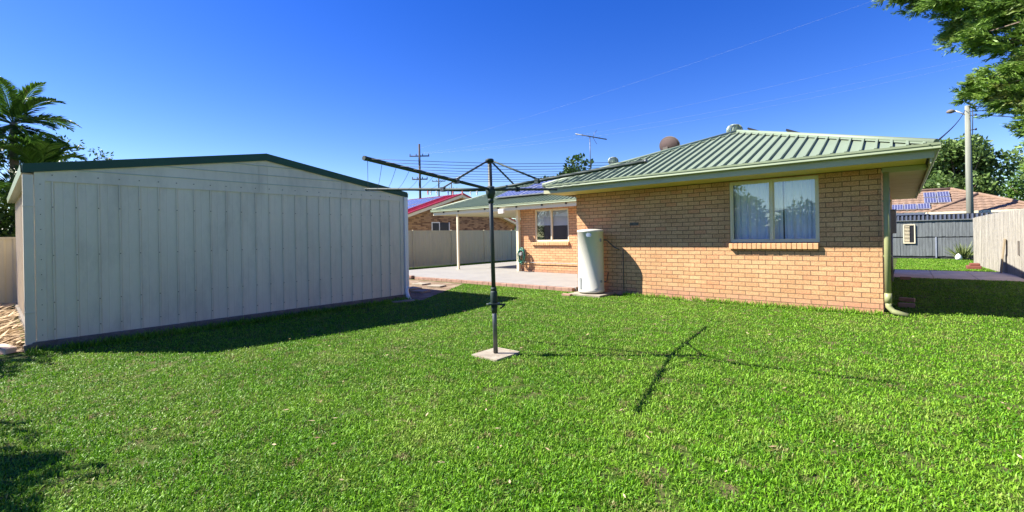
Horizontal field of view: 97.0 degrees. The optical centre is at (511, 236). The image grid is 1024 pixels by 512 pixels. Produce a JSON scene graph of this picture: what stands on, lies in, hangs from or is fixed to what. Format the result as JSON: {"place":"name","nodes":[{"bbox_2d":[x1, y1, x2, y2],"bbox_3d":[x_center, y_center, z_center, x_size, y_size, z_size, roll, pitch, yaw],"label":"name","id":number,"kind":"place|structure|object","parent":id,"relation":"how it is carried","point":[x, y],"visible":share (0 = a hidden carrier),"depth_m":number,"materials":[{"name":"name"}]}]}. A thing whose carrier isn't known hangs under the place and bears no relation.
{"place":"outdoors","nodes":[
{"label":"outdoors","id":0,"kind":"place"},
{"bbox_2d":[0,163,21,206],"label":"palm tree","id":1,"kind":"object","parent":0,"point":[5,184],"visible":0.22,"depth_m":11.78,"materials":[{"name":"green plant"}]},
{"bbox_2d":[409,260,515,269],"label":"grass","id":2,"kind":"structure","parent":0,"point":[462,264],"depth_m":23.06,"materials":[{"name":"green plant"}]},
{"bbox_2d":[408,193,520,229],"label":"red roof house","id":3,"kind":"structure","parent":0,"point":[421,217],"depth_m":26.91,"materials":[{"name":"brown brick"}]},
{"bbox_2d":[408,204,420,208],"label":"solar panel","id":4,"kind":"object","parent":3,"relation":"on","point":[411,206],"visible":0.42,"depth_m":26.23,"materials":[{"name":"glass"}]},
{"bbox_2d":[408,198,429,204],"bbox_3d":[-5.911,-2.166,28.094,1.020,0.558,1.612,-1,0,41],"label":"solar panel","id":5,"kind":"object","parent":3,"relation":"on","point":[416,201],"visible":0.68,"depth_m":28.08,"materials":[{"name":"glass"}]},
{"bbox_2d":[412,196,442,204],"bbox_3d":[-5.095,-2.181,27.387,1.020,0.558,1.612,-1,0,41],"label":"solar panel","id":6,"kind":"object","parent":3,"relation":"on","point":[428,200],"visible":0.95,"depth_m":27.23,"materials":[{"name":"glass"}]},
{"bbox_2d":[431,222,449,229],"bbox_3d":[-4.164,-0.295,26.504,0.028,1.120,1.350,-1,0,41],"label":"window","id":7,"kind":"structure","parent":3,"relation":"in","point":[435,225],"depth_m":26.49,"materials":[{"name":"black glass"}]},
{"bbox_2d":[409,261,577,290],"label":"patio","id":8,"kind":"structure","parent":0,"point":[506,272],"depth_m":15.33,"materials":[{"name":"beige concrete"}]},
{"bbox_2d":[0,258,1023,511],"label":"lawn","id":9,"kind":"structure","parent":0,"point":[470,404],"depth_m":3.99,"materials":[{"name":"plant"}]},
{"bbox_2d":[0,307,23,354],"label":"dirt strip","id":10,"kind":"object","parent":9,"relation":"on","point":[20,348],"depth_m":6.57,"materials":[{"name":"beige soil"}]},
{"bbox_2d":[0,343,16,354],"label":"loose brick","id":11,"kind":"object","parent":10,"relation":"on","point":[5,348],"visible":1,"depth_m":5.86,"materials":[{"name":"concrete"}]},
{"bbox_2d":[0,302,24,346],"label":"leaf litter","id":12,"kind":"object","parent":10,"relation":"on","point":[8,314],"visible":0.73,"depth_m":7.40,"materials":[{"name":"beige plant"}]},
{"bbox_2d":[392,299,414,302],"bbox_3d":[-2.397,1.413,9.963,0.500,0.030,0.160,-1,0,-34],"label":"splash board","id":13,"kind":"object","parent":9,"relation":"on","point":[399,301],"visible":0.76,"depth_m":9.94,"materials":[{"name":"concrete"}]},
{"bbox_2d":[404,279,460,299],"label":"dirt path","id":14,"kind":"structure","parent":9,"relation":"on","point":[423,296],"depth_m":12.48,"materials":[{"name":"brown soil"}]},
{"bbox_2d":[404,286,421,289],"bbox_3d":[-2.755,1.420,12.454,0.368,0.050,0.460,-1,0,-43],"label":"paver","id":15,"kind":"object","parent":14,"relation":"on","point":[413,288],"visible":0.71,"depth_m":12.36,"materials":[{"name":"concrete"}]},
{"bbox_2d":[410,289,429,292],"bbox_3d":[-2.384,1.413,11.736,0.420,0.050,0.336,-1,0,29],"label":"paver","id":16,"kind":"object","parent":14,"relation":"on","point":[418,291],"visible":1,"depth_m":11.65,"materials":[{"name":"concrete"}]},
{"bbox_2d":[412,282,430,284],"bbox_3d":[-2.733,1.419,13.625,0.450,0.050,0.360,-1,0,35],"label":"paver","id":17,"kind":"object","parent":14,"relation":"on","point":[420,283],"visible":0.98,"depth_m":13.53,"materials":[{"name":"concrete"}]},
{"bbox_2d":[427,285,445,287],"bbox_3d":[-2.151,1.409,12.923,0.440,0.050,0.352,-1,0,21],"label":"paver","id":18,"kind":"object","parent":14,"relation":"on","point":[437,286],"visible":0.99,"depth_m":12.82,"materials":[{"name":"concrete"}]},
{"bbox_2d":[23,291,886,355],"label":"grass","id":19,"kind":"structure","parent":9,"relation":"on","point":[107,340],"depth_m":7.71,"materials":[{"name":"green plant"}]},
{"bbox_2d":[415,277,574,291],"bbox_3d":[-0.869,1.387,13.373,6.350,0.139,0.130,-1,0,41],"label":"patio edging","id":20,"kind":"object","parent":9,"relation":"on","point":[568,289],"visible":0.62,"depth_m":12.74,"materials":[{"name":"red brick"}]},
{"bbox_2d":[362,156,647,361],"bbox_3d":[-0.274,0.261,5.242,2.802,2.358,2.737,-1,0,-16],"label":"rotary clothesline","id":21,"kind":"object","parent":9,"relation":"on","point":[495,353],"visible":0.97,"depth_m":5.24,"materials":[{"name":"grey metal"}]},
{"bbox_2d":[569,229,618,297],"bbox_3d":[1.916,0.601,10.590,0.924,1.570,0.792,-1,0,41],"label":"water heater","id":22,"kind":"object","parent":9,"relation":"on","point":[591,281],"visible":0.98,"depth_m":10.37,"materials":[{"name":"metal"}]},
{"bbox_2d":[575,291,885,314],"bbox_3d":[3.858,1.318,9.324,6.000,0.001,0.280,-1,0,41],"label":"dirt edge","id":23,"kind":"object","parent":9,"relation":"on","point":[722,302],"visible":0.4,"depth_m":9.22,"materials":[{"name":"brown soil"}]},
{"bbox_2d":[900,276,910,279],"bbox_3d":[10.898,1.144,12.542,0.230,0.076,0.110,-1,0,38],"label":"loose brick","id":24,"kind":"object","parent":9,"relation":"on","point":[905,278],"visible":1,"depth_m":12.50,"materials":[{"name":"red brick"}]},
{"bbox_2d":[898,302,914,307],"bbox_3d":[7.071,1.228,8.117,0.230,0.076,0.110,-1,0,35],"label":"loose brick","id":25,"kind":"object","parent":9,"relation":"on","point":[907,305],"visible":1,"depth_m":8.08,"materials":[{"name":"red brick"}]},
{"bbox_2d":[899,297,914,302],"bbox_3d":[7.635,1.218,8.754,0.110,0.076,0.230,-1,0,-41],"label":"loose brick","id":26,"kind":"object","parent":9,"relation":"on","point":[902,299],"visible":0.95,"depth_m":8.72,"materials":[{"name":"red brick"}]},
{"bbox_2d":[955,253,961,259],"bbox_3d":[19.855,0.883,20.128,0.233,0.300,0.236,-1,0,41],"label":"garden stone","id":27,"kind":"object","parent":9,"relation":"on","point":[958,256],"visible":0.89,"depth_m":20.07,"materials":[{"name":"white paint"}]},
{"bbox_2d":[943,242,976,259],"bbox_3d":[20.281,0.569,20.299,1.514,0.912,1.540,-1,0,41],"label":"spiky plant","id":28,"kind":"object","parent":9,"relation":"on","point":[965,253],"visible":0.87,"depth_m":20.22,"materials":[{"name":"green plant"}]},
{"bbox_2d":[966,263,981,268],"bbox_3d":[15.840,1.005,15.537,0.360,0.200,0.400,-1,0,41],"label":"garden edging","id":29,"kind":"object","parent":9,"relation":"on","point":[973,266],"visible":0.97,"depth_m":15.41,"materials":[{"name":"red brick"}]},
{"bbox_2d":[0,0,1023,226],"label":"sky","id":30,"kind":"structure","parent":0,"point":[328,85],"materials":[{"name":"blue"}]},
{"bbox_2d":[114,299,1022,497],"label":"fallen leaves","id":31,"kind":"object","parent":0,"point":[553,387],"visible":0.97,"depth_m":3.41,"materials":[{"name":"plant"}]},
{"bbox_2d":[412,258,996,267],"bbox_3d":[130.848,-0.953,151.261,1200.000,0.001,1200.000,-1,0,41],"label":"ground","id":32,"kind":"structure","parent":0,"point":[516,259],"depth_m":23.16,"materials":[{"name":"beige concrete"}]},
{"bbox_2d":[0,130,15,236],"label":"leafy shrub","id":33,"kind":"object","parent":32,"relation":"on","point":[6,222],"visible":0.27,"depth_m":11.95,"materials":[{"name":"green plant"}]},
{"bbox_2d":[0,237,16,304],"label":"steel fence","id":34,"kind":"object","parent":32,"relation":"on","point":[8,287],"visible":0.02,"depth_m":10.52,"materials":[{"name":"beige metal"}]},
{"bbox_2d":[0,76,80,227],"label":"palm tree","id":35,"kind":"object","parent":32,"relation":"on","point":[18,111],"visible":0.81,"depth_m":12.67,"materials":[{"name":"green plant"}]},
{"bbox_2d":[0,124,87,163],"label":"palm tree","id":36,"kind":"object","parent":32,"relation":"on","point":[35,150],"visible":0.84,"depth_m":12.20,"materials":[{"name":"green plant"}]},
{"bbox_2d":[0,133,90,189],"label":"leafy tree","id":37,"kind":"object","parent":32,"relation":"on","point":[62,160],"visible":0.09,"depth_m":13.78,"materials":[{"name":"green plant"}]},
{"bbox_2d":[89,147,113,160],"bbox_3d":[-13.120,-0.629,14.393,1.505,4.514,1.381,-1,0,41],"label":"leafy tree","id":38,"kind":"object","parent":32,"relation":"on","point":[102,155],"visible":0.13,"depth_m":14.31,"materials":[{"name":"green plant"}]},
{"bbox_2d":[7,153,411,352],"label":"garden shed","id":39,"kind":"structure","parent":32,"relation":"on","point":[108,248],"depth_m":7.35,"materials":[{"name":"white metal"}]},
{"bbox_2d":[409,144,428,197],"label":"power pole","id":40,"kind":"object","parent":32,"relation":"on","point":[419,162],"visible":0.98,"depth_m":52.76,"materials":[{"name":"wood"}]},
{"bbox_2d":[422,0,873,147],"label":"overhead cable","id":41,"kind":"object","parent":40,"relation":"attached to","point":[659,74],"visible":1,"depth_m":34.59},
{"bbox_2d":[426,45,943,152],"bbox_3d":[8.319,-10.284,38.261,47.695,1.160,0.005,-1,0,37],"label":"overhead cable","id":42,"kind":"object","parent":40,"relation":"attached to","point":[722,97],"visible":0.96,"depth_m":32.58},
{"bbox_2d":[426,56,977,153],"bbox_3d":[9.511,-9.829,38.559,48.857,1.113,0.005,-1,0,35],"label":"overhead cable","id":43,"kind":"object","parent":40,"relation":"attached to","point":[730,108],"visible":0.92,"depth_m":33.80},
{"bbox_2d":[437,56,1003,152],"bbox_3d":[9.040,-9.412,38.312,47.968,1.230,0.005,-1,0,36],"label":"overhead cable","id":44,"kind":"object","parent":40,"relation":"attached to","point":[742,111],"visible":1,"depth_m":32.36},
{"bbox_2d":[432,178,444,195],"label":"power pole","id":45,"kind":"object","parent":32,"relation":"on","point":[438,181],"visible":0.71,"depth_m":81.24,"materials":[{"name":"grey wood"}]},
{"bbox_2d":[408,230,520,267],"bbox_3d":[-1.580,0.518,25.161,0.083,1.800,19.288,-1,0,41],"label":"steel fence","id":46,"kind":"object","parent":32,"relation":"on","point":[432,247],"visible":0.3,"depth_m":23.64,"materials":[{"name":"beige metal"}]},
{"bbox_2d":[556,153,593,175],"bbox_3d":[4.398,-2.638,36.021,4.238,7.908,4.885,-1,0,-16],"label":"leafy tree","id":47,"kind":"object","parent":32,"relation":"on","point":[578,157],"visible":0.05,"depth_m":35.16,"materials":[{"name":"green plant"}]},
{"bbox_2d":[430,130,940,317],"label":"brick house","id":48,"kind":"structure","parent":32,"relation":"on","point":[797,218],"depth_m":8.99,"materials":[{"name":"beige brick"}]},
{"bbox_2d":[495,186,535,197],"bbox_3d":[0.168,-1.773,17.931,1.240,0.473,1.184,-1,0,41],"label":"solar panel","id":49,"kind":"object","parent":48,"relation":"on","point":[509,194],"visible":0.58,"depth_m":17.70,"materials":[{"name":"glass"}]},
{"bbox_2d":[517,247,533,271],"bbox_3d":[0.518,0.832,16.634,0.269,0.883,0.812,-1,0,-34],"label":"garden hose","id":50,"kind":"object","parent":48,"relation":"attached to","point":[522,253],"visible":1,"depth_m":16.75,"materials":[{"name":"green"}]},
{"bbox_2d":[519,185,543,195],"bbox_3d":[1.120,-1.790,17.107,1.240,0.473,1.184,-1,0,41],"label":"solar panel","id":51,"kind":"object","parent":48,"relation":"on","point":[531,193],"visible":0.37,"depth_m":16.90,"materials":[{"name":"glass"}]},
{"bbox_2d":[529,179,555,186],"bbox_3d":[1.512,-2.244,18.348,1.240,0.473,1.184,-1,0,41],"label":"solar panel","id":52,"kind":"object","parent":48,"relation":"on","point":[540,183],"visible":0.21,"depth_m":18.27,"materials":[{"name":"glass"}]},
{"bbox_2d":[535,208,568,241],"bbox_3d":[1.433,-0.411,16.156,1.476,1.166,0.088,-1,0,41],"label":"window","id":53,"kind":"structure","parent":48,"relation":"in","point":[553,217],"depth_m":16.13,"materials":[{"name":"beige paint"}]},
{"bbox_2d":[575,130,606,168],"bbox_3d":[3.110,-3.292,17.787,1.222,1.850,0.447,-1,0,14],"label":"television antenna","id":54,"kind":"object","parent":48,"relation":"on","point":[582,135],"visible":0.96,"depth_m":17.83,"materials":[{"name":"grey metal"}]},
{"bbox_2d":[608,157,618,164],"bbox_3d":[3.856,-2.782,17.248,0.397,0.525,0.397,-1,0,41],"label":"roof ventilator","id":55,"kind":"object","parent":48,"relation":"on","point":[612,159],"visible":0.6,"depth_m":17.17,"materials":[{"name":"metal"}]},
{"bbox_2d":[659,136,679,150],"bbox_3d":[4.486,-2.312,12.847,0.691,1.043,0.386,-1,0,41],"label":"ventilator","id":56,"kind":"object","parent":48,"relation":"attached to","point":[667,142],"visible":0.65,"depth_m":12.71,"materials":[{"name":"brown metal"}]},
{"bbox_2d":[726,124,742,132],"bbox_3d":[5.891,-2.719,11.986,0.397,0.525,0.397,-1,0,41],"label":"roof ventilator","id":57,"kind":"object","parent":48,"relation":"on","point":[732,127],"visible":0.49,"depth_m":11.90,"materials":[{"name":"metal"}]},
{"bbox_2d":[729,175,819,242],"bbox_3d":[4.978,-0.480,8.630,1.486,1.270,0.223,-1,0,41],"label":"window","id":58,"kind":"structure","parent":48,"relation":"in","point":[756,206],"depth_m":8.59,"materials":[{"name":"glass"}]},
{"bbox_2d":[867,0,1023,177],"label":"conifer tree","id":59,"kind":"object","parent":32,"relation":"on","point":[973,25],"visible":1,"depth_m":4.79,"materials":[{"name":"green plant"}]},
{"bbox_2d":[893,218,1020,258],"bbox_3d":[18.539,0.136,22.603,10.459,1.840,0.160,-1,0,41],"label":"fence","id":60,"kind":"object","parent":32,"relation":"on","point":[931,239],"visible":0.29,"depth_m":21.42,"materials":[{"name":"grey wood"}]},
{"bbox_2d":[903,224,914,243],"bbox_3d":[19.237,-0.136,21.932,0.440,0.920,0.052,-1,0,41],"label":"louvre window","id":61,"kind":"structure","parent":60,"relation":"in","point":[908,230],"depth_m":21.93,"materials":[{"name":"beige paint"}]},
{"bbox_2d":[896,211,1021,220],"bbox_3d":[19.890,-0.053,24.367,10.200,2.170,0.920,-1,0,41],"label":"fence","id":62,"kind":"object","parent":32,"relation":"on","point":[935,216],"visible":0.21,"depth_m":22.56,"materials":[{"name":"grey metal"}]},
{"bbox_2d":[946,105,976,212],"bbox_3d":[22.196,-2.719,22.337,1.062,7.422,0.340,-1,0,31],"label":"street light pole","id":63,"kind":"object","parent":32,"relation":"on","point":[969,178],"visible":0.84,"depth_m":22.13,"materials":[{"name":"white paint"}]},
{"bbox_2d":[939,111,964,139],"bbox_3d":[14.185,-3.796,14.382,22.492,4.564,0.024,-1,0,-44],"label":"overhead cable","id":64,"kind":"object","parent":63,"relation":"attached to","point":[941,137],"visible":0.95,"depth_m":9.33,"materials":[{"name":"metal"}]},
{"bbox_2d":[922,133,1023,196],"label":"gum tree","id":65,"kind":"object","parent":32,"relation":"on","point":[947,169],"visible":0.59,"depth_m":31.22,"materials":[{"name":"green plant"}]},
{"bbox_2d":[973,208,1023,277],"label":"timber paling fence","id":66,"kind":"object","parent":32,"relation":"on","point":[988,242],"visible":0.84,"depth_m":14.22,"materials":[{"name":"grey wood"}]},
{"bbox_2d":[998,168,1023,200],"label":"gum tree","id":67,"kind":"object","parent":32,"relation":"on","point":[1011,192],"visible":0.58,"depth_m":50.00,"materials":[{"name":"green plant"}]},
{"bbox_2d":[1004,144,1023,198],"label":"gum tree","id":68,"kind":"object","parent":32,"relation":"on","point":[1021,171],"visible":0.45,"depth_m":33.22,"materials":[{"name":"green plant"}]},
{"bbox_2d":[887,258,1023,325],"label":"grass","id":69,"kind":"structure","parent":0,"point":[937,263],"depth_m":9.47,"materials":[{"name":"green plant"}]},
{"bbox_2d":[892,187,1023,214],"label":"tiled roof house","id":70,"kind":"structure","parent":0,"point":[984,203],"depth_m":23.45,"materials":[{"name":"brown tile"}]},
{"bbox_2d":[892,204,902,209],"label":"solar panel","id":71,"kind":"object","parent":70,"relation":"on","point":[898,207],"visible":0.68,"depth_m":25.93,"materials":[{"name":"glass"}]},
{"bbox_2d":[904,204,916,209],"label":"solar panel","id":72,"kind":"object","parent":70,"relation":"on","point":[910,206],"visible":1,"depth_m":25.52,"materials":[{"name":"glass"}]},
{"bbox_2d":[917,203,930,209],"bbox_3d":[22.928,-1.696,25.215,0.530,0.360,0.736,-1,0,41],"label":"solar panel","id":73,"kind":"object","parent":70,"relation":"on","point":[923,206],"visible":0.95,"depth_m":25.19,"materials":[{"name":"glass"}]},
{"bbox_2d":[923,192,935,197],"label":"solar panel","id":74,"kind":"object","parent":70,"relation":"on","point":[929,195],"visible":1,"depth_m":26.14,"materials":[{"name":"glass"}]},
{"bbox_2d":[924,197,936,203],"bbox_3d":[23.640,-2.046,25.586,0.530,0.360,0.736,-1,0,41],"label":"solar panel","id":75,"kind":"object","parent":70,"relation":"on","point":[930,200],"visible":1,"depth_m":25.55,"materials":[{"name":"glass"}]},
{"bbox_2d":[936,191,949,196],"bbox_3d":[24.580,-2.423,25.825,0.530,0.360,0.736,-1,0,41],"label":"solar panel","id":76,"kind":"object","parent":70,"relation":"on","point":[943,194],"visible":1,"depth_m":25.78,"materials":[{"name":"glass"}]},
{"bbox_2d":[937,197,950,202],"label":"solar panel","id":77,"kind":"object","parent":70,"relation":"on","point":[943,199],"visible":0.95,"depth_m":25.17,"materials":[{"name":"glass"}]},
{"bbox_2d":[894,269,1023,281],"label":"path","id":78,"kind":"structure","parent":0,"point":[972,275],"depth_m":13.37,"materials":[{"name":"concrete"}]},
{"bbox_2d":[999,238,1005,272],"bbox_3d":[14.909,0.592,13.757,0.118,1.095,0.328,-1,0,41],"label":"timber offcut","id":79,"kind":"object","parent":78,"relation":"on","point":[1003,251],"visible":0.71,"depth_m":13.71,"materials":[{"name":"beige wood"}]}
]}

